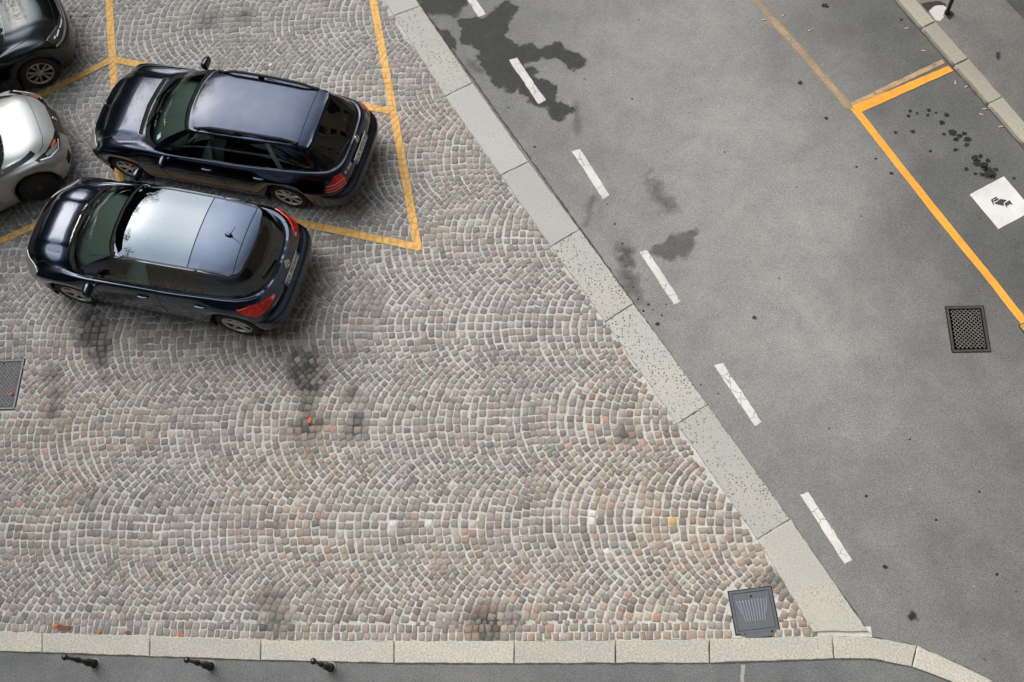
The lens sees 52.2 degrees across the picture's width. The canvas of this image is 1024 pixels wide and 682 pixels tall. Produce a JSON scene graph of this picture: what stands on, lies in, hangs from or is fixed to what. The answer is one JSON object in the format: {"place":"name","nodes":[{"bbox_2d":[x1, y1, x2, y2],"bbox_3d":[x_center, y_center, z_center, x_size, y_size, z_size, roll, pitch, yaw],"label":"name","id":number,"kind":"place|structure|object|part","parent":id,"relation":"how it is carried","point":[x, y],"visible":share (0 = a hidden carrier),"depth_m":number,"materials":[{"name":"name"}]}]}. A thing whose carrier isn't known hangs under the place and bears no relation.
{"place":"outdoors","nodes":[
{"label":"outdoors","id":0,"kind":"place"},
{"bbox_2d":[0,0,817,640],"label":"cobbled square","id":1,"kind":"structure","parent":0,"point":[482,162],"depth_m":14.72,"materials":[{"name":"grey stone"}]},
{"bbox_2d":[0,358,25,410],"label":"manhole cover","id":2,"kind":"object","parent":1,"relation":"on","point":[11,372],"visible":1,"depth_m":15.59,"materials":[{"name":"grey metal"}]},
{"bbox_2d":[0,222,35,243],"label":"parking line","id":3,"kind":"object","parent":1,"relation":"on","point":[14,234],"visible":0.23,"depth_m":16.61,"materials":[{"name":"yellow paint"}]},
{"bbox_2d":[0,90,71,210],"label":"silver white car","id":4,"kind":"object","parent":1,"relation":"on","point":[35,155],"visible":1,"depth_m":16.31,"materials":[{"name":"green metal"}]},
{"bbox_2d":[0,0,75,92],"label":"black car","id":5,"kind":"object","parent":1,"relation":"on","point":[37,41],"visible":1,"depth_m":17.11,"materials":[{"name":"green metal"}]},
{"bbox_2d":[37,58,110,96],"bbox_3d":[-7.935,-4.172,17.657,2.529,0.009,0.126,-29,67,-6],"label":"parking line","id":6,"kind":"object","parent":1,"relation":"on","point":[75,77],"visible":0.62,"depth_m":17.72,"materials":[{"name":"yellow paint"}]},
{"bbox_2d":[105,0,122,180],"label":"parking line","id":7,"kind":"object","parent":1,"relation":"on","point":[111,46],"visible":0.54,"depth_m":17.90,"materials":[{"name":"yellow paint"}]},
{"bbox_2d":[26,167,311,334],"bbox_3d":[-5.150,-1.447,15.150,4.274,1.901,2.170,11,69,11],"label":"crossover car","id":8,"kind":"object","parent":1,"relation":"on","point":[240,266],"visible":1,"depth_m":14.67,"materials":[{"name":"black metal"}]},
{"bbox_3d":[-5.513,-0.987,14.653,0.999,0.497,0.170,11,69,11],"label":"side window","id":9,"kind":"part","parent":8,"relation":"part of","materials":[{"name":"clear glass"}]},
{"bbox_3d":[-5.499,-0.650,15.092,1.039,0.629,0.146,11,69,11],"label":"door","id":10,"kind":"part","parent":8,"relation":"part of","materials":[{"name":"black metal"}]},
{"bbox_3d":[-4.626,-0.836,14.468,0.818,0.473,0.159,9,69,10],"label":"side window","id":11,"kind":"part","parent":8,"relation":"part of","materials":[{"name":"black glass"}]},
{"bbox_3d":[-4.558,-0.493,14.896,0.931,0.667,0.167,11,69,11],"label":"door","id":12,"kind":"part","parent":8,"relation":"part of","materials":[{"name":"black metal"}]},
{"bbox_3d":[-3.447,-1.252,14.503,0.290,0.420,1.081,11,69,11],"label":"rear window","id":13,"kind":"part","parent":8,"relation":"part of","materials":[{"name":"black glass"}]},
{"bbox_2d":[91,56,377,207],"bbox_3d":[-4.368,-3.310,16.067,4.522,1.503,2.069,11,69,11],"label":"estate car","id":14,"kind":"object","parent":1,"relation":"on","point":[292,143],"visible":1,"depth_m":15.51,"materials":[{"name":"black metal"}]},
{"bbox_3d":[-4.878,-2.936,15.510,0.958,0.434,0.195,11,69,11],"label":"side window","id":15,"kind":"part","parent":14,"relation":"part of","materials":[{"name":"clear glass"}]},
{"bbox_3d":[-4.868,-2.611,15.926,1.017,0.610,0.140,11,69,11],"label":"door","id":16,"kind":"part","parent":14,"relation":"part of","materials":[{"name":"black metal"}]},
{"bbox_3d":[-4.465,-4.062,16.495,1.017,0.610,0.140,11,69,11],"label":"door","id":17,"kind":"part","parent":14,"relation":"part of","materials":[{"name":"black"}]},
{"bbox_3d":[-3.919,-2.764,15.318,0.990,0.423,0.172,10,69,11],"label":"side window","id":18,"kind":"part","parent":14,"relation":"part of","materials":[{"name":"black glass"}]},
{"bbox_3d":[-3.863,-2.428,15.719,1.081,0.634,0.179,11,69,11],"label":"door","id":19,"kind":"part","parent":14,"relation":"part of","materials":[{"name":"black metal"}]},
{"bbox_3d":[-3.154,-2.631,15.170,0.710,0.379,0.155,11,69,11],"label":"quarter window","id":20,"kind":"part","parent":14,"relation":"part of","materials":[{"name":"black glass"}]},
{"bbox_3d":[-2.593,-3.112,15.314,0.384,0.354,1.145,11,69,11],"label":"rear window","id":21,"kind":"part","parent":14,"relation":"part of","materials":[{"name":"black glass"}]},
{"bbox_2d":[112,57,390,113],"bbox_3d":[-4.375,-4.242,17.275,5.072,0.009,0.126,13,69,12],"label":"parking line","id":22,"kind":"object","parent":1,"relation":"on","point":[135,63],"visible":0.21,"depth_m":17.68,"materials":[{"name":"yellow paint"}]},
{"bbox_2d":[292,217,417,249],"bbox_3d":[-3.863,-1.955,16.246,5.075,0.009,0.126,12,69,12],"label":"parking line","id":23,"kind":"object","parent":1,"relation":"on","point":[358,234],"visible":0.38,"depth_m":15.93,"materials":[{"name":"yellow paint"}]},
{"bbox_2d":[369,0,421,250],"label":"parking line","id":24,"kind":"object","parent":1,"relation":"on","point":[406,184],"visible":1,"depth_m":16.62,"materials":[{"name":"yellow paint"}]},
{"bbox_2d":[0,0,871,640],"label":"mortar joints","id":25,"kind":"object","parent":1,"relation":"on","point":[486,418],"visible":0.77,"depth_m":14.70,"materials":[{"name":"grey concrete"}]},
{"bbox_2d":[727,586,779,637],"bbox_3d":[3.054,3.442,13.182,0.560,0.050,0.633,-8,66,3],"label":"storm drain","id":26,"kind":"object","parent":1,"relation":"in","point":[754,612],"visible":1,"depth_m":13.17,"materials":[{"name":"grey metal"}]},
{"bbox_2d":[0,651,946,681],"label":"pavement","id":27,"kind":"structure","parent":0,"point":[19,667],"depth_m":13.22,"materials":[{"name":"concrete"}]},
{"bbox_2d":[62,654,99,669],"bbox_3d":[-5.528,4.079,13.348,0.150,0.811,0.150,-1,67,6],"label":"bollard","id":28,"kind":"object","parent":27,"relation":"on","point":[93,663],"visible":1,"depth_m":13.49,"materials":[{"name":"black metal"}]},
{"bbox_2d":[184,657,215,671],"bbox_3d":[-3.955,4.061,13.174,0.150,0.811,0.150,-1,67,6],"label":"bollard","id":29,"kind":"object","parent":27,"relation":"on","point":[209,666],"visible":1,"depth_m":13.32,"materials":[{"name":"black metal"}]},
{"bbox_2d":[310,658,335,673],"bbox_3d":[-2.370,4.025,13.006,0.150,0.811,0.150,-1,67,6],"label":"bollard","id":30,"kind":"object","parent":27,"relation":"on","point":[329,667],"visible":1,"depth_m":13.16,"materials":[{"name":"black metal"}]},
{"bbox_2d":[0,651,951,681],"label":"gutter seam","id":31,"kind":"object","parent":27,"relation":"on","point":[593,663],"visible":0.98,"depth_m":13.18,"materials":[{"name":"grey concrete"}]},
{"bbox_2d":[740,664,744,681],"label":"painted line","id":32,"kind":"object","parent":27,"relation":"on","point":[742,673],"visible":1,"depth_m":12.83,"materials":[{"name":"white paint"}]},
{"bbox_2d":[12,631,975,672],"bbox_3d":[-1.384,3.956,13.397,16.381,0.001,1.300,3,68,8],"label":"kerb bed","id":33,"kind":"object","parent":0,"point":[595,640],"visible":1,"depth_m":13.11,"materials":[{"name":"grey concrete"}]},
{"bbox_2d":[418,0,1023,681],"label":"road","id":34,"kind":"structure","parent":0,"point":[844,336],"depth_m":15.02,"materials":[{"name":"grey asphalt"}]},
{"bbox_2d":[420,0,467,16],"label":"wet patch","id":35,"kind":"object","parent":34,"relation":"on","point":[450,7],"visible":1,"depth_m":17.51,"materials":[{"name":"asphalt"}]},
{"bbox_2d":[439,30,455,48],"bbox_3d":[-1.062,-5.006,17.243,0.314,0.001,0.761,-34,68,-8],"label":"wet patch","id":36,"kind":"object","parent":34,"relation":"on","point":[449,39],"visible":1,"depth_m":17.23,"materials":[{"name":"asphalt"}]},
{"bbox_2d":[468,0,484,16],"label":"road dash","id":37,"kind":"object","parent":34,"relation":"on","point":[477,8],"visible":1,"depth_m":17.42,"materials":[{"name":"white paint"}]},
{"bbox_2d":[457,1,585,121],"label":"wet patch","id":38,"kind":"object","parent":34,"relation":"on","point":[492,43],"visible":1,"depth_m":16.94,"materials":[{"name":"asphalt"}]},
{"bbox_2d":[509,58,545,103],"bbox_3d":[0.243,-4.183,16.741,0.144,0.001,1.013,-28,67,-6],"label":"road dash","id":39,"kind":"object","parent":34,"relation":"on","point":[538,96],"visible":1,"depth_m":16.73,"materials":[{"name":"white paint"}]},
{"bbox_2d":[571,149,608,198],"bbox_3d":[1.203,-2.565,15.944,0.141,0.001,0.992,-27,67,-5],"label":"road dash","id":40,"kind":"object","parent":34,"relation":"on","point":[590,172],"visible":1,"depth_m":15.94,"materials":[{"name":"white paint"}]},
{"bbox_2d":[625,253,632,264],"bbox_3d":[1.713,-1.220,15.317,0.350,0.001,0.575,-1,67,6],"label":"damp patch","id":41,"kind":"object","parent":34,"relation":"on","point":[630,262],"visible":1,"depth_m":15.29,"materials":[{"name":"asphalt"}]},
{"bbox_2d":[625,275,636,291],"bbox_3d":[1.731,-0.835,15.151,0.660,0.001,1.115,-20,66,-2],"label":"damp patch","id":42,"kind":"object","parent":34,"relation":"on","point":[629,277],"visible":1,"depth_m":15.18,"materials":[{"name":"liquid"}]},
{"bbox_2d":[417,0,864,625],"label":"gutter seam","id":43,"kind":"object","parent":34,"relation":"on","point":[557,196],"visible":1,"depth_m":16.06,"materials":[{"name":"grey concrete"}]},
{"bbox_2d":[640,250,679,303],"bbox_3d":[2.143,-0.938,15.146,0.123,0.001,0.986,-27,67,-5],"label":"road dash","id":44,"kind":"object","parent":34,"relation":"on","point":[660,277],"visible":1,"depth_m":15.14,"materials":[{"name":"white paint"}]},
{"bbox_2d":[651,231,696,259],"bbox_3d":[2.359,-1.411,15.323,0.900,0.001,0.650,-1,67,6],"label":"damp patch","id":45,"kind":"object","parent":34,"relation":"on","point":[679,246],"visible":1,"depth_m":15.31,"materials":[{"name":"asphalt"}]},
{"bbox_2d":[714,363,760,425],"bbox_3d":[3.099,0.718,14.333,0.128,0.001,1.028,-28,67,-5],"label":"road dash","id":46,"kind":"object","parent":34,"relation":"on","point":[735,389],"visible":1,"depth_m":14.33,"materials":[{"name":"white paint"}]},
{"bbox_2d":[508,3,1015,575],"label":"oil spots","id":47,"kind":"object","parent":34,"relation":"on","point":[976,159],"visible":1,"depth_m":15.36,"materials":[{"name":"liquid"}]},
{"bbox_2d":[756,0,849,107],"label":"faded road line","id":48,"kind":"object","parent":34,"relation":"on","point":[784,32],"visible":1,"depth_m":16.34,"materials":[{"name":"yellow paint"}]},
{"bbox_2d":[800,492,851,562],"bbox_3d":[4.057,2.402,13.509,0.124,0.001,1.031,-27,67,-5],"label":"road dash","id":49,"kind":"object","parent":34,"relation":"on","point":[830,534],"visible":1,"depth_m":13.50,"materials":[{"name":"white paint"}]},
{"bbox_2d":[851,60,944,105],"bbox_3d":[5.903,-3.953,15.988,1.623,0.001,0.087,-26,67,-4],"label":"faded road line","id":50,"kind":"object","parent":34,"relation":"on","point":[900,81],"visible":1,"depth_m":15.99,"materials":[{"name":"yellow paint"}]},
{"bbox_2d":[852,66,952,112],"bbox_3d":[5.966,-3.838,15.929,1.666,0.001,0.164,-23,67,-3],"label":"road marking line","id":51,"kind":"object","parent":34,"relation":"on","point":[860,107],"visible":1,"depth_m":15.93,"materials":[{"name":"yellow paint"}]},
{"bbox_2d":[908,611,915,620],"bbox_3d":[4.966,3.410,12.977,0.275,0.001,0.275,-1,67,6],"label":"oil smear","id":52,"kind":"object","parent":34,"relation":"on","point":[912,615],"visible":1,"depth_m":12.97,"materials":[{"name":"liquid"}]},
{"bbox_2d":[895,0,933,30],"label":"kerb stone","id":53,"kind":"object","parent":34,"relation":"on","point":[917,14],"visible":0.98,"depth_m":16.37,"materials":[{"name":"grey stone"}]},
{"bbox_2d":[873,637,967,667],"bbox_3d":[5.393,4.083,12.645,3.043,0.001,0.356,22,71,15],"label":"gutter seam","id":54,"kind":"object","parent":34,"relation":"on","point":[912,644],"visible":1,"depth_m":12.86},
{"bbox_2d":[850,108,1023,323],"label":"road marking line","id":55,"kind":"object","parent":34,"relation":"on","point":[949,228],"visible":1,"depth_m":15.03,"materials":[{"name":"orange paint"}]},
{"bbox_2d":[922,22,966,66],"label":"kerb stone","id":56,"kind":"object","parent":34,"relation":"on","point":[950,51],"visible":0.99,"depth_m":16.09,"materials":[{"name":"grey stone"}]},
{"bbox_2d":[894,0,1023,149],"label":"gutter seam","id":57,"kind":"object","parent":34,"relation":"on","point":[944,58],"visible":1,"depth_m":15.95,"materials":[{"name":"grey concrete"}]},
{"bbox_2d":[945,305,990,352],"bbox_3d":[6.260,-0.158,14.361,0.521,0.050,0.703,-1,67,6],"label":"manhole cover","id":58,"kind":"object","parent":34,"relation":"on","point":[967,329],"visible":1,"depth_m":14.34,"materials":[{"name":"metal"}]},
{"bbox_2d":[954,59,1001,105],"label":"kerb stone","id":59,"kind":"object","parent":34,"relation":"on","point":[971,75],"visible":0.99,"depth_m":15.77,"materials":[{"name":"grey stone"}]},
{"bbox_2d":[970,177,1023,228],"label":"road marking","id":60,"kind":"object","parent":34,"relation":"on","point":[1000,202],"visible":1,"depth_m":15.03,"materials":[{"name":"white paint"}]},
{"bbox_2d":[988,97,1023,145],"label":"kerb stone","id":61,"kind":"object","parent":34,"relation":"on","point":[1005,113],"visible":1,"depth_m":15.47,"materials":[{"name":"grey stone"}]},
{"bbox_2d":[1019,323,1023,332],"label":"road marking line","id":62,"kind":"object","parent":34,"relation":"on","point":[1021,326],"visible":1,"depth_m":14.27,"materials":[{"name":"yellow paint"}]},
{"bbox_2d":[917,0,1023,121],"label":"pavement","id":63,"kind":"structure","parent":0,"point":[980,34],"depth_m":16.03,"materials":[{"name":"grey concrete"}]},
{"bbox_2d":[921,1,946,11],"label":"soil patch","id":64,"kind":"object","parent":63,"relation":"on","point":[927,6],"visible":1,"depth_m":16.39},
{"bbox_2d":[929,5,945,20],"bbox_3d":[6.662,-5.136,16.317,0.306,0.001,0.246,-42,69,-11],"label":"cement patch","id":65,"kind":"object","parent":63,"relation":"on","point":[937,12],"visible":1,"depth_m":16.32,"materials":[{"name":"grey concrete"}]},
{"bbox_2d":[946,10,954,19],"bbox_3d":[6.819,-5.088,16.284,0.136,0.001,0.172,-27,67,-5],"label":"soil patch","id":66,"kind":"object","parent":63,"relation":"on","point":[950,15],"visible":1,"depth_m":16.28,"materials":[{"name":"black soil"}]},
{"bbox_2d":[944,0,953,14],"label":"sign pole","id":67,"kind":"object","parent":66,"relation":"on","point":[947,10],"visible":1,"depth_m":16.17,"materials":[{"name":"grey metal"}]},
{"bbox_2d":[1007,0,1023,18],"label":"pavement","id":68,"kind":"structure","parent":0,"point":[1017,6],"depth_m":16.21,"materials":[{"name":"concrete"}]},
{"label":"ground","id":69,"kind":"structure","parent":0,"visible":0},
{"bbox_2d":[0,631,42,651],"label":"kerb stone","id":70,"kind":"object","parent":69,"relation":"on","point":[22,641],"visible":0.9,"depth_m":13.94,"materials":[{"name":"stone"}]},
{"bbox_2d":[43,633,149,655],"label":"kerb stone","id":71,"kind":"object","parent":69,"relation":"on","point":[98,644],"visible":0.94,"depth_m":13.82,"materials":[{"name":"stone"}]},
{"bbox_2d":[150,636,260,659],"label":"kerb stone","id":72,"kind":"object","parent":69,"relation":"on","point":[199,647],"visible":0.91,"depth_m":13.64,"materials":[{"name":"stone"}]},
{"bbox_2d":[261,639,393,662],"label":"kerb stone","id":73,"kind":"object","parent":69,"relation":"on","point":[347,651],"visible":0.88,"depth_m":13.46,"materials":[{"name":"stone"}]},
{"bbox_2d":[384,0,419,15],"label":"kerb stone","id":74,"kind":"object","parent":69,"relation":"on","point":[396,7],"visible":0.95,"depth_m":17.56,"materials":[{"name":"grey stone"}]},
{"bbox_2d":[395,6,472,96],"bbox_3d":[-1.298,-4.772,17.207,0.503,0.140,1.928,-28,67,-6],"label":"kerb stone","id":75,"kind":"object","parent":69,"relation":"on","point":[441,63],"visible":0.98,"depth_m":17.11,"materials":[{"name":"stone"}]},
{"bbox_2d":[395,641,513,662],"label":"kerb stone","id":76,"kind":"object","parent":69,"relation":"on","point":[455,651],"visible":0.9,"depth_m":13.29,"materials":[{"name":"stone"}]},
{"bbox_2d":[446,83,527,175],"bbox_3d":[-0.396,-3.321,16.487,0.504,0.140,1.805,-30,67,-6],"label":"kerb stone","id":77,"kind":"object","parent":69,"relation":"on","point":[487,130],"visible":0.98,"depth_m":16.41,"materials":[{"name":"grey stone"}]},
{"bbox_2d":[501,162,578,246],"bbox_3d":[0.425,-2.074,15.863,0.511,0.140,1.481,-30,67,-7],"label":"kerb stone","id":78,"kind":"object","parent":69,"relation":"on","point":[552,220],"visible":0.98,"depth_m":15.78,"materials":[{"name":"grey stone"}]},
{"bbox_2d":[515,640,615,662],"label":"kerb stone","id":79,"kind":"object","parent":69,"relation":"on","point":[579,651],"visible":0.93,"depth_m":13.15,"materials":[{"name":"stone"}]},
{"bbox_2d":[551,230,633,321],"bbox_3d":[1.175,-0.942,15.297,0.510,0.140,1.471,-31,67,-7],"label":"kerb stone","id":80,"kind":"object","parent":69,"relation":"on","point":[592,275],"visible":0.99,"depth_m":15.22,"materials":[{"name":"stone"}]},
{"bbox_2d":[606,304,706,423],"bbox_3d":[2.006,0.320,14.666,0.510,0.140,1.836,-30,67,-7],"label":"kerb stone","id":81,"kind":"object","parent":69,"relation":"on","point":[676,392],"visible":0.99,"depth_m":14.58,"materials":[{"name":"stone"}]},
{"bbox_2d":[616,639,709,662],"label":"kerb stone","id":82,"kind":"object","parent":69,"relation":"on","point":[672,651],"visible":0.94,"depth_m":13.02,"materials":[{"name":"stone"}]},
{"bbox_2d":[677,405,789,539],"bbox_3d":[2.935,1.743,13.955,0.520,0.140,1.863,-30,67,-6],"label":"kerb stone","id":83,"kind":"object","parent":69,"relation":"on","point":[749,495],"visible":1,"depth_m":13.87,"materials":[{"name":"stone"}]},
{"bbox_2d":[710,636,833,662],"bbox_3d":[3.212,3.847,12.988,1.516,0.200,0.295,-3,67,5],"label":"kerb stone","id":84,"kind":"object","parent":69,"relation":"on","point":[768,649],"visible":0.94,"depth_m":12.90,"materials":[{"name":"stone"}]},
{"bbox_2d":[758,519,868,631],"bbox_3d":[3.770,3.119,13.275,0.586,0.140,1.637,-29,67,-6],"label":"kerb stone","id":85,"kind":"object","parent":69,"relation":"on","point":[821,602],"visible":1,"depth_m":13.22,"materials":[{"name":"stone"}]},
{"bbox_2d":[832,636,915,665],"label":"kerb stone","id":86,"kind":"object","parent":69,"relation":"on","point":[876,648],"visible":0.91,"depth_m":12.77,"materials":[{"name":"stone"}]},
{"bbox_2d":[912,646,992,681],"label":"kerb stone","id":87,"kind":"object","parent":69,"relation":"on","point":[934,664],"visible":0.94,"depth_m":12.61,"materials":[{"name":"stone"}]}
]}

